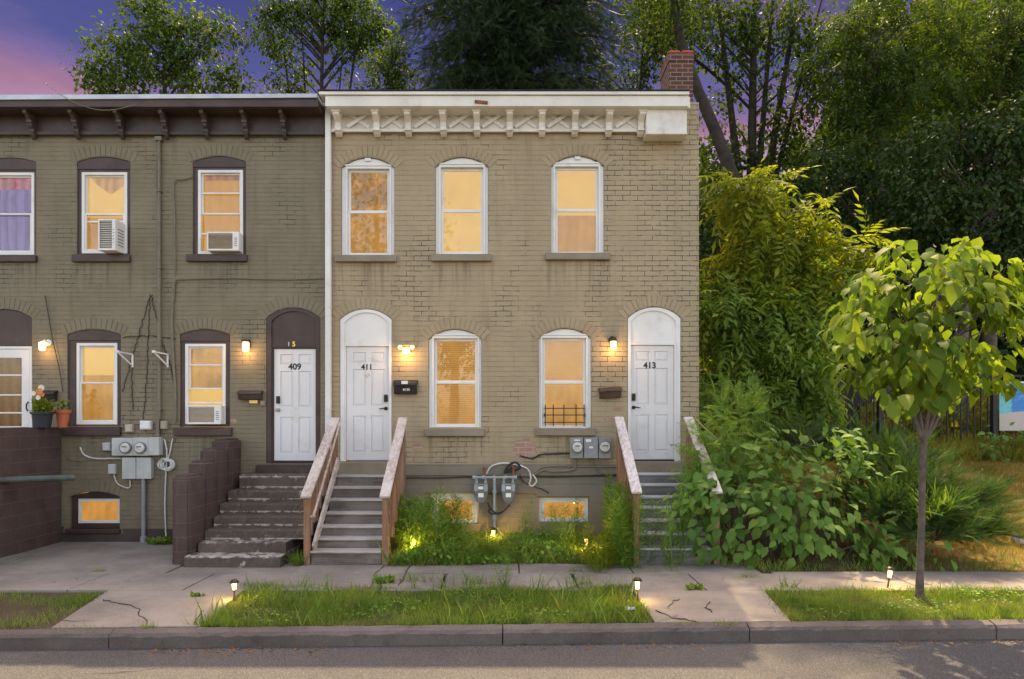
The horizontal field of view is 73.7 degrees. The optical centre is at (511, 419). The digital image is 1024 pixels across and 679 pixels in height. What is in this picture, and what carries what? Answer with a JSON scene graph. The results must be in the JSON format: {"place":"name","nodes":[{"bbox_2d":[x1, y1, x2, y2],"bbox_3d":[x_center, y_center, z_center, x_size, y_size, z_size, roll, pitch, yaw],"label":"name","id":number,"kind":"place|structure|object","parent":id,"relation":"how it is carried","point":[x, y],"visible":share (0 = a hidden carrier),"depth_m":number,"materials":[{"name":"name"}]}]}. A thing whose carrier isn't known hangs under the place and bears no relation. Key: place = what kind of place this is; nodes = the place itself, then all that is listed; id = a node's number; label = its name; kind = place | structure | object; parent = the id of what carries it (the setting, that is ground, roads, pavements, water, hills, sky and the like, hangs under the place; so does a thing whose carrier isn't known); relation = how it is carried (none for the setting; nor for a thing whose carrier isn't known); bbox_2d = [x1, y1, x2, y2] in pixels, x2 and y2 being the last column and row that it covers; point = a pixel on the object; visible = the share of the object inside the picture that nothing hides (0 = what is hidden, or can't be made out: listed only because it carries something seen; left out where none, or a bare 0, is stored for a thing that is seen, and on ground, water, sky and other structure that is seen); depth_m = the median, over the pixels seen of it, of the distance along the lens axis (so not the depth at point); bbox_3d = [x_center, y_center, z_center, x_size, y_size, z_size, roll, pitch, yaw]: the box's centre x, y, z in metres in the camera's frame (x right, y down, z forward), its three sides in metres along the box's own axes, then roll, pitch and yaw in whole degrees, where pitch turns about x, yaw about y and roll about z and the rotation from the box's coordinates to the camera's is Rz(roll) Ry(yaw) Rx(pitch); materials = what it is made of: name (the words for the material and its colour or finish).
{"place":"outdoors","nodes":[
{"label":"outdoors","id":0,"kind":"place"},
{"bbox_2d":[0,0,1017,337],"label":"sky","id":1,"kind":"structure","parent":0,"point":[35,35],"materials":[{"name":"purple"}]},
{"bbox_2d":[0,628,1023,678],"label":"road","id":2,"kind":"structure","parent":0,"point":[938,659],"depth_m":6.54,"materials":[{"name":"asphalt"}]},
{"bbox_2d":[0,619,1023,649],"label":"kerb","id":3,"kind":"structure","parent":2,"relation":"on","point":[322,636],"depth_m":7.05,"materials":[{"name":"concrete"}]},
{"bbox_2d":[125,639,1023,655],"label":"gutter leaves","id":4,"kind":"object","parent":2,"relation":"on","point":[232,647],"visible":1,"depth_m":6.92,"materials":[{"name":"brown plant"}]},
{"bbox_2d":[0,542,1023,628],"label":"pavement","id":5,"kind":"structure","parent":0,"point":[163,587],"depth_m":9.09,"materials":[{"name":"concrete"}]},
{"bbox_2d":[0,427,60,557],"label":"block wall","id":6,"kind":"structure","parent":5,"relation":"on","point":[30,515],"depth_m":11.18,"materials":[{"name":"paint"}]},
{"bbox_2d":[0,474,74,482],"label":"metal rail","id":7,"kind":"object","parent":6,"relation":"attached to","point":[19,479],"visible":1,"depth_m":10.81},
{"bbox_2d":[29,385,54,427],"bbox_3d":[-7.871,-0.220,11.449,0.389,0.719,0.298,0,0,14],"label":"planter","id":8,"kind":"object","parent":6,"relation":"on","point":[41,418],"visible":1,"depth_m":11.38,"materials":[{"name":"plastic"}]},
{"bbox_2d":[54,399,72,426],"bbox_3d":[-7.718,-0.110,11.710,0.295,0.499,0.253,0,0,27],"label":"planter","id":9,"kind":"object","parent":6,"relation":"on","point":[62,417],"visible":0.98,"depth_m":11.64,"materials":[{"name":"ceramic"}]},
{"bbox_2d":[144,535,172,544],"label":"weed tuft","id":10,"kind":"object","parent":5,"relation":"on","point":[161,540],"visible":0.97,"depth_m":11.71,"materials":[{"name":"green plant"}]},
{"bbox_2d":[173,438,240,565],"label":"stepped block wall","id":11,"kind":"structure","parent":5,"relation":"on","point":[206,484],"depth_m":10.55,"materials":[{"name":"paint"}]},
{"bbox_2d":[184,472,330,567],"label":"concrete steps","id":12,"kind":"structure","parent":5,"relation":"on","point":[258,521],"depth_m":10.76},
{"bbox_2d":[285,549,316,564],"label":"weed tuft","id":13,"kind":"object","parent":5,"relation":"on","point":[298,560],"visible":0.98,"depth_m":10.07,"materials":[{"name":"green plant"}]},
{"bbox_2d":[300,417,407,564],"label":"timber stairs","id":14,"kind":"structure","parent":5,"relation":"on","point":[337,541],"depth_m":10.69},
{"bbox_2d":[615,417,722,563],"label":"timber stairs","id":15,"kind":"structure","parent":5,"relation":"on","point":[654,485],"depth_m":10.72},
{"bbox_2d":[670,466,696,562],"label":"tall weed","id":16,"kind":"object","parent":5,"relation":"on","point":[687,540],"visible":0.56,"depth_m":10.17,"materials":[{"name":"green plant"}]},
{"bbox_2d":[0,356,1023,628],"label":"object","id":17,"kind":"structure","parent":0,"point":[52,622],"depth_m":9.95,"materials":[{"name":"plant"}]},
{"bbox_2d":[0,589,107,628],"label":"lawn grass","id":18,"kind":"structure","parent":17,"relation":"on","point":[76,598],"depth_m":7.98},
{"bbox_2d":[59,0,256,93],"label":"leafy tree","id":19,"kind":"object","parent":17,"relation":"on","point":[175,69],"visible":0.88,"depth_m":25.70,"materials":[{"name":"green plant"}]},
{"bbox_2d":[0,94,324,541],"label":"row house","id":20,"kind":"structure","parent":17,"relation":"on","point":[72,173],"depth_m":12.00,"materials":[{"name":"brick"}]},
{"bbox_2d":[0,346,31,427],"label":"storm door","id":21,"kind":"structure","parent":20,"relation":"in","point":[15,361],"depth_m":12.09,"materials":[{"name":"white paint"}]},
{"bbox_2d":[0,158,37,261],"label":"window","id":22,"kind":"structure","parent":20,"relation":"in","point":[17,176],"depth_m":12.18,"materials":[{"name":"brown paint"}]},
{"bbox_2d":[62,330,121,435],"bbox_3d":[-7.340,-0.640,12.115,1.069,1.865,0.371,0,0,0],"label":"window","id":23,"kind":"structure","parent":20,"relation":"in","point":[94,362],"depth_m":12.03,"materials":[{"name":"brown paint"}]},
{"bbox_2d":[65,492,120,533],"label":"basement window","id":24,"kind":"structure","parent":20,"relation":"in","point":[100,510],"depth_m":12.06,"materials":[{"name":"brown paint"}]},
{"bbox_2d":[71,158,130,261],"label":"window","id":25,"kind":"structure","parent":20,"relation":"in","point":[103,183],"depth_m":12.03,"materials":[{"name":"brown paint"}]},
{"bbox_2d":[98,219,124,253],"bbox_3d":[-6.959,-3.170,11.903,0.301,0.538,0.373,0,0,0],"label":"air conditioner","id":26,"kind":"object","parent":25,"relation":"in","point":[111,236],"visible":1,"depth_m":11.75,"materials":[{"name":"white paint"}]},
{"bbox_2d":[112,437,162,542],"bbox_3d":[-6.548,1.232,11.896,0.832,1.835,0.205,0,0,0],"label":"electric meter panel","id":27,"kind":"object","parent":20,"relation":"attached to","point":[142,469],"visible":1,"depth_m":11.88,"materials":[{"name":"grey metal"}]},
{"bbox_2d":[155,136,163,436],"bbox_3d":[-6.176,-2.317,11.952,0.120,5.244,0.092,0,0,0],"label":"wall conduit","id":28,"kind":"object","parent":20,"relation":"attached to","point":[159,139],"depth_m":11.93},
{"bbox_2d":[171,281,176,421],"bbox_3d":[-5.933,-1.183,11.970,0.104,2.478,0.043,0,0,0],"label":"wall cable","id":29,"kind":"object","parent":20,"relation":"attached to","point":[173,364],"depth_m":11.95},
{"bbox_2d":[172,176,192,274],"bbox_3d":[-5.777,-3.398,11.970,0.351,1.733,0.025,0,0,0],"label":"wall cable","id":30,"kind":"object","parent":20,"relation":"attached to","point":[174,224],"depth_m":11.96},
{"bbox_2d":[173,330,232,435],"bbox_3d":[-5.409,-0.640,12.115,1.023,1.865,0.371,0,0,0],"label":"window","id":31,"kind":"structure","parent":20,"relation":"in","point":[205,354],"depth_m":12.03,"materials":[{"name":"brown paint"}]},
{"bbox_2d":[187,405,224,423],"bbox_3d":[-5.354,-0.075,11.973,0.589,0.328,0.233,0,0,0],"label":"air conditioner","id":32,"kind":"object","parent":20,"relation":"attached to","point":[205,414],"visible":1,"depth_m":11.87,"materials":[{"name":"white paint"}]},
{"bbox_2d":[186,157,247,261],"bbox_3d":[-5.147,-3.688,12.092,1.115,1.855,0.324,0,0,0],"label":"window","id":33,"kind":"structure","parent":20,"relation":"in","point":[219,182],"depth_m":12.05,"materials":[{"name":"brown paint"}]},
{"bbox_2d":[207,232,242,252],"bbox_3d":[-5.017,-3.088,11.963,0.555,0.328,0.253,0,0,0],"label":"air conditioner","id":34,"kind":"object","parent":33,"relation":"in","point":[224,242],"visible":1,"depth_m":11.85,"materials":[{"name":"white paint"}]},
{"bbox_2d":[173,277,324,300],"bbox_3d":[-4.612,-2.284,11.970,2.658,0.409,0.026,0,0,0],"label":"wall cable","id":35,"kind":"object","parent":20,"relation":"attached to","point":[241,278],"depth_m":11.96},
{"bbox_2d":[236,390,262,399],"bbox_3d":[-4.582,-0.425,11.934,0.423,0.163,0.130,0,0,0],"label":"mailbox","id":36,"kind":"object","parent":20,"relation":"attached to","point":[250,394],"visible":1,"depth_m":11.90,"materials":[{"name":"brown paint"}]},
{"bbox_2d":[273,349,315,462],"bbox_3d":[-3.816,-0.236,12.035,0.768,2.004,0.150,0,0,0],"label":"door","id":37,"kind":"structure","parent":20,"relation":"in","point":[294,369],"depth_m":12.05,"materials":[{"name":"white paint"}]},
{"bbox_2d":[233,0,406,102],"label":"leafy tree","id":38,"kind":"object","parent":17,"relation":"on","point":[352,40],"visible":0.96,"depth_m":26.82,"materials":[{"name":"green plant"}]},
{"bbox_2d":[335,24,440,88],"bbox_3d":[-4.264,-5.705,24.040,3.703,15.910,2.284,0,0,0],"label":"bushy tree","id":39,"kind":"object","parent":17,"relation":"on","point":[390,74],"visible":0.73,"depth_m":23.79,"materials":[{"name":"green plant"}]},
{"bbox_2d":[389,489,417,552],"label":"tall weed","id":40,"kind":"object","parent":17,"relation":"on","point":[400,528],"visible":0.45,"depth_m":10.94,"materials":[{"name":"green plant"}]},
{"bbox_2d":[394,495,432,555],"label":"tall weed","id":41,"kind":"object","parent":17,"relation":"on","point":[415,525],"visible":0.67,"depth_m":10.58,"materials":[{"name":"green plant"}]},
{"bbox_2d":[399,502,437,549],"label":"tall weed","id":42,"kind":"object","parent":17,"relation":"on","point":[414,524],"visible":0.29,"depth_m":10.88,"materials":[{"name":"green plant"}]},
{"bbox_2d":[185,569,654,627],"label":"lawn grass","id":43,"kind":"structure","parent":17,"relation":"on","point":[468,609],"depth_m":7.72,"materials":[{"name":"plant"}]},
{"bbox_2d":[406,484,450,554],"bbox_3d":[-1.341,1.614,10.768,0.763,1.224,0.971,0,0,-13],"label":"tall weed","id":44,"kind":"object","parent":17,"relation":"on","point":[435,530],"visible":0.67,"depth_m":10.67,"materials":[{"name":"green plant"}]},
{"bbox_2d":[439,491,469,540],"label":"tall weed","id":45,"kind":"object","parent":17,"relation":"on","point":[457,504],"visible":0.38,"depth_m":11.50,"materials":[{"name":"green plant"}]},
{"bbox_2d":[434,502,476,545],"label":"tall weed","id":46,"kind":"object","parent":17,"relation":"on","point":[463,525],"visible":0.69,"depth_m":11.13,"materials":[{"name":"green plant"}]},
{"bbox_2d":[438,537,481,564],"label":"tall weed","id":47,"kind":"object","parent":17,"relation":"on","point":[464,549],"visible":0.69,"depth_m":10.14,"materials":[{"name":"green plant"}]},
{"bbox_2d":[456,528,499,561],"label":"tall weed","id":48,"kind":"object","parent":17,"relation":"on","point":[488,542],"visible":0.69,"depth_m":10.40,"materials":[{"name":"green plant"}]},
{"bbox_2d":[472,465,516,534],"bbox_3d":[-0.298,1.484,11.793,0.769,1.371,0.195,0,0,0],"label":"gas meter set","id":49,"kind":"object","parent":17,"relation":"on","point":[481,492],"visible":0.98,"depth_m":11.73,"materials":[{"name":"grey metal"}]},
{"bbox_2d":[492,554,512,586],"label":"tall weed","id":50,"kind":"object","parent":17,"relation":"on","point":[503,576],"visible":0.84,"depth_m":8.76,"materials":[{"name":"green plant"}]},
{"bbox_2d":[376,517,630,566],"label":"grass","id":51,"kind":"structure","parent":17,"relation":"on","point":[549,559],"depth_m":10.23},
{"bbox_2d":[317,50,698,536],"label":"row house","id":52,"kind":"structure","parent":17,"relation":"on","point":[507,263],"depth_m":12.00,"materials":[{"name":"brick"}]},
{"bbox_2d":[335,158,396,261],"bbox_3d":[-2.559,-3.686,12.120,1.069,1.859,0.411,0,0,0],"label":"window","id":53,"kind":"structure","parent":52,"relation":"in","point":[367,183],"depth_m":12.20,"materials":[{"name":"white paint"}]},
{"bbox_2d":[346,347,388,460],"bbox_3d":[-2.534,-0.261,12.043,0.779,2.032,0.134,0,0,0],"label":"door","id":54,"kind":"structure","parent":52,"relation":"in","point":[367,367],"depth_m":12.05,"materials":[{"name":"white paint"}]},
{"bbox_2d":[393,380,417,393],"bbox_3d":[-1.862,-0.562,11.931,0.418,0.248,0.136,0,0,0],"label":"mailbox","id":55,"kind":"object","parent":52,"relation":"attached to","point":[405,386],"visible":1,"depth_m":11.90,"materials":[{"name":"black plastic"}]},
{"bbox_2d":[424,330,483,435],"bbox_3d":[-1.007,-0.665,12.120,1.046,1.926,0.411,0,0,0],"label":"window","id":56,"kind":"structure","parent":52,"relation":"in","point":[455,356],"depth_m":12.20,"materials":[{"name":"white paint"}]},
{"bbox_2d":[431,493,478,522],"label":"basement window","id":57,"kind":"structure","parent":52,"relation":"in","point":[469,498],"depth_m":12.06,"materials":[{"name":"white paint"}]},
{"bbox_2d":[431,158,491,261],"bbox_3d":[-0.889,-3.705,12.120,1.058,1.876,0.411,0,0,0],"label":"window","id":58,"kind":"structure","parent":52,"relation":"in","point":[461,183],"depth_m":12.20,"materials":[{"name":"white paint"}]},
{"bbox_2d":[406,474,616,478],"bbox_3d":[0.045,0.997,11.925,3.783,0.090,0.027,0,0,0],"label":"service cable","id":59,"kind":"object","parent":52,"relation":"attached to","point":[506,475],"visible":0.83,"depth_m":11.91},
{"bbox_2d":[539,497,587,521],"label":"basement window","id":60,"kind":"structure","parent":52,"relation":"in","point":[544,502],"depth_m":12.07,"materials":[{"name":"white paint"}]},
{"bbox_2d":[535,329,595,435],"bbox_3d":[0.933,-0.673,12.120,1.060,1.921,0.411,0,0,0],"label":"window","id":61,"kind":"structure","parent":52,"relation":"in","point":[564,354],"depth_m":12.20,"materials":[{"name":"white paint"}]},
{"bbox_2d":[545,156,610,259],"bbox_3d":[1.153,-3.722,12.120,1.136,1.864,0.411,0,0,0],"label":"window","id":62,"kind":"structure","parent":52,"relation":"in","point":[577,182],"depth_m":12.20,"materials":[{"name":"white paint"}]},
{"bbox_2d":[570,437,610,457],"bbox_3d":[1.365,0.501,11.889,0.706,0.360,0.220,0,0,0],"label":"electric meter panel","id":63,"kind":"object","parent":52,"relation":"attached to","point":[590,447],"visible":1,"depth_m":11.85,"materials":[{"name":"grey paint"}]},
{"bbox_2d":[598,387,621,398],"bbox_3d":[1.719,-0.467,11.934,0.401,0.191,0.130,-3,0,0],"label":"mailbox","id":64,"kind":"object","parent":52,"relation":"attached to","point":[609,392],"visible":1,"depth_m":11.90,"materials":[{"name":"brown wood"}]},
{"bbox_2d":[631,346,673,460],"bbox_3d":[2.461,-0.281,12.043,0.791,2.037,0.134,0,0,0],"label":"door","id":65,"kind":"structure","parent":52,"relation":"in","point":[652,367],"depth_m":12.05,"materials":[{"name":"white paint"}]},
{"bbox_2d":[387,524,630,565],"bbox_3d":[-0.018,2.023,10.947,3.722,0.386,2.036,0,0,0],"label":"ground cover","id":66,"kind":"object","parent":17,"relation":"on","point":[547,544],"visible":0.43,"depth_m":10.45,"materials":[{"name":"green plant"}]},
{"bbox_2d":[386,0,651,88],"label":"conifer","id":67,"kind":"object","parent":17,"relation":"on","point":[508,54],"visible":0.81,"depth_m":23.65,"materials":[{"name":"green plant"}]},
{"bbox_2d":[518,533,567,560],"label":"tall weed","id":68,"kind":"object","parent":17,"relation":"on","point":[561,536],"visible":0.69,"depth_m":10.34,"materials":[{"name":"green plant"}]},
{"bbox_2d":[538,505,559,547],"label":"tall weed","id":69,"kind":"object","parent":17,"relation":"on","point":[551,519],"visible":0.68,"depth_m":11.16,"materials":[{"name":"green plant"}]},
{"bbox_2d":[549,502,579,545],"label":"tall weed","id":70,"kind":"object","parent":17,"relation":"on","point":[565,521],"visible":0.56,"depth_m":11.10,"materials":[{"name":"green plant"}]},
{"bbox_2d":[575,522,610,568],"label":"tall weed","id":71,"kind":"object","parent":17,"relation":"on","point":[594,555],"visible":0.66,"depth_m":9.91,"materials":[{"name":"green plant"}]},
{"bbox_2d":[579,522,614,573],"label":"tall weed","id":72,"kind":"object","parent":17,"relation":"on","point":[601,549],"visible":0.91,"depth_m":9.69,"materials":[{"name":"green plant"}]},
{"bbox_2d":[598,527,625,568],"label":"tall weed","id":73,"kind":"object","parent":17,"relation":"on","point":[611,548],"visible":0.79,"depth_m":9.88,"materials":[{"name":"green plant"}]},
{"bbox_2d":[598,485,635,567],"bbox_3d":[1.546,1.573,10.016,0.595,1.282,0.798,0,0,4],"label":"tall weed","id":74,"kind":"object","parent":17,"relation":"on","point":[617,504],"visible":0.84,"depth_m":9.95,"materials":[{"name":"green plant"}]},
{"bbox_2d":[216,584,1023,622],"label":"clover","id":75,"kind":"object","parent":17,"relation":"on","point":[414,607],"visible":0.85,"depth_m":7.88,"materials":[{"name":"green plant"}]},
{"bbox_2d":[608,479,645,559],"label":"tall weed","id":76,"kind":"object","parent":17,"relation":"on","point":[621,482],"visible":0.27,"depth_m":10.58,"materials":[{"name":"green plant"}]},
{"bbox_2d":[582,0,693,88],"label":"leafy tree","id":77,"kind":"object","parent":17,"relation":"on","point":[644,73],"visible":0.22,"depth_m":27.81,"materials":[{"name":"green plant"}]},
{"bbox_2d":[620,494,664,568],"bbox_3d":[1.860,1.651,10.079,0.719,1.116,0.832,0,0,34],"label":"tall weed","id":78,"kind":"object","parent":17,"relation":"on","point":[640,531],"visible":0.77,"depth_m":10.06,"materials":[{"name":"green plant"}]},
{"bbox_2d":[639,483,689,564],"bbox_3d":[2.228,1.578,10.251,0.876,1.296,0.531,0,0,17],"label":"tall weed","id":79,"kind":"object","parent":17,"relation":"on","point":[684,495],"visible":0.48,"depth_m":10.19,"materials":[{"name":"green plant"}]},
{"bbox_2d":[603,0,746,256],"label":"leaning tree","id":80,"kind":"object","parent":17,"relation":"on","point":[722,149],"visible":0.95,"depth_m":21.87,"materials":[{"name":"green plant"}]},
{"bbox_2d":[654,505,698,566],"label":"tall weed","id":81,"kind":"object","parent":17,"relation":"on","point":[664,565],"visible":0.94,"depth_m":9.95,"materials":[{"name":"green plant"}]},
{"bbox_2d":[657,492,696,568],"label":"tall weed","id":82,"kind":"object","parent":17,"relation":"on","point":[671,539],"visible":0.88,"depth_m":10.02,"materials":[{"name":"green plant"}]},
{"bbox_2d":[699,164,749,438],"bbox_3d":[6.020,-3.208,19.125,3.253,7.578,2.658,0,0,0],"label":"leafy tree","id":83,"kind":"object","parent":17,"relation":"on","point":[706,238],"visible":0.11,"depth_m":18.89,"materials":[{"name":"green plant"}]},
{"bbox_2d":[663,359,806,542],"bbox_3d":[3.920,0.482,11.877,2.233,3.438,4.162,0,0,18],"label":"feathery shrub","id":84,"kind":"object","parent":17,"relation":"on","point":[714,456],"visible":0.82,"depth_m":11.15,"materials":[{"name":"green plant"}]},
{"bbox_2d":[626,0,857,321],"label":"multi trunk tree","id":85,"kind":"object","parent":17,"relation":"on","point":[754,152],"visible":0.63,"depth_m":24.85,"materials":[{"name":"green plant"}]},
{"bbox_2d":[699,257,865,474],"bbox_3d":[5.485,-1.118,14.750,4.238,4.926,3.123,0,0,-20],"label":"compound leaf tree","id":86,"kind":"object","parent":17,"relation":"on","point":[781,362],"visible":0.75,"depth_m":14.23,"materials":[{"name":"green plant"}]},
{"bbox_2d":[699,156,911,468],"bbox_3d":[6.070,-2.191,15.053,4.992,6.922,2.844,0,0,0],"label":"compound leaf tree","id":87,"kind":"object","parent":17,"relation":"on","point":[757,229],"visible":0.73,"depth_m":14.75,"materials":[{"name":"green plant"}]},
{"bbox_2d":[660,422,957,571],"bbox_3d":[4.227,1.198,10.439,4.139,2.317,1.966,0,0,0],"label":"broadleaf shrub","id":88,"kind":"object","parent":17,"relation":"on","point":[790,535],"visible":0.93,"depth_m":10.10,"materials":[{"name":"green plant"}]},
{"bbox_2d":[734,402,951,472],"bbox_3d":[5.591,0.286,11.906,3.544,1.207,1.651,0,0,22],"label":"juniper shrub","id":89,"kind":"object","parent":17,"relation":"on","point":[790,438],"visible":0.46,"depth_m":11.84,"materials":[{"name":"green plant"}]},
{"bbox_2d":[762,119,944,374],"bbox_3d":[10.583,-4.456,21.109,6.497,9.434,3.223,0,0,-7],"label":"leafy tree","id":90,"kind":"object","parent":17,"relation":"on","point":[830,184],"visible":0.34,"depth_m":20.69,"materials":[{"name":"green plant"}]},
{"bbox_2d":[699,0,1023,392],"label":"distant woods","id":91,"kind":"object","parent":17,"relation":"on","point":[1004,348],"visible":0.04,"depth_m":28.21,"materials":[{"name":"green plant"}]},
{"bbox_2d":[699,351,1023,439],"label":"undergrowth","id":92,"kind":"object","parent":17,"relation":"on","point":[950,418],"visible":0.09,"depth_m":18.35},
{"bbox_2d":[847,377,875,431],"bbox_3d":[9.815,-0.386,19.100,0.045,2.440,4.981,0,0,36],"label":"iron fence","id":93,"kind":"object","parent":17,"relation":"on","point":[856,400],"visible":0.2,"depth_m":18.04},
{"bbox_2d":[700,371,1023,445],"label":"iron fence","id":94,"kind":"object","parent":17,"relation":"on","point":[993,413],"visible":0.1,"depth_m":16.99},
{"bbox_2d":[999,382,1023,430],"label":"banner","id":95,"kind":"object","parent":94,"relation":"attached to","point":[1011,410],"visible":0.61,"depth_m":16.93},
{"bbox_2d":[742,551,1023,571],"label":"bank grass","id":96,"kind":"structure","parent":17,"relation":"on","point":[871,563],"depth_m":9.84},
{"bbox_2d":[787,0,985,395],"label":"locust tree","id":97,"kind":"object","parent":17,"relation":"on","point":[880,99],"visible":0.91,"depth_m":21.66,"materials":[{"name":"green plant"}]},
{"bbox_2d":[817,236,1023,599],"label":"street tree","id":98,"kind":"object","parent":17,"relation":"on","point":[917,367],"visible":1,"depth_m":7.94,"materials":[{"name":"green plant"}]},
{"bbox_2d":[884,533,964,565],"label":"dying weed","id":99,"kind":"object","parent":17,"relation":"on","point":[935,551],"visible":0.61,"depth_m":9.84,"materials":[{"name":"brown plant"}]},
{"bbox_2d":[828,423,1023,559],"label":"juniper shrub","id":100,"kind":"object","parent":17,"relation":"on","point":[969,520],"visible":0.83,"depth_m":10.04,"materials":[{"name":"green plant"}]},
{"bbox_2d":[905,478,971,521],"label":"spiky plant","id":101,"kind":"object","parent":17,"relation":"on","point":[935,513],"visible":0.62,"depth_m":9.71,"materials":[{"name":"green plant"}]},
{"bbox_2d":[865,90,1023,434],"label":"leafy tree","id":102,"kind":"object","parent":17,"relation":"on","point":[1006,228],"visible":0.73,"depth_m":18.66,"materials":[{"name":"green plant"}]},
{"bbox_2d":[898,0,1023,397],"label":"leafy tree","id":103,"kind":"object","parent":17,"relation":"on","point":[1006,53],"visible":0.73,"depth_m":22.61,"materials":[{"name":"green plant"}]},
{"bbox_2d":[966,422,1023,462],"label":"bush","id":104,"kind":"object","parent":17,"relation":"on","point":[1006,439],"visible":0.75,"depth_m":16.05,"materials":[{"name":"green plant"}]},
{"bbox_2d":[704,429,1023,462],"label":"rank grass","id":105,"kind":"structure","parent":0,"point":[979,453],"depth_m":16.16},
{"bbox_2d":[725,453,1023,562],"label":"dry grass","id":106,"kind":"structure","parent":0,"point":[992,467],"depth_m":14.35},
{"bbox_2d":[759,577,1023,621],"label":"lawn grass","id":107,"kind":"structure","parent":0,"point":[860,613],"depth_m":7.89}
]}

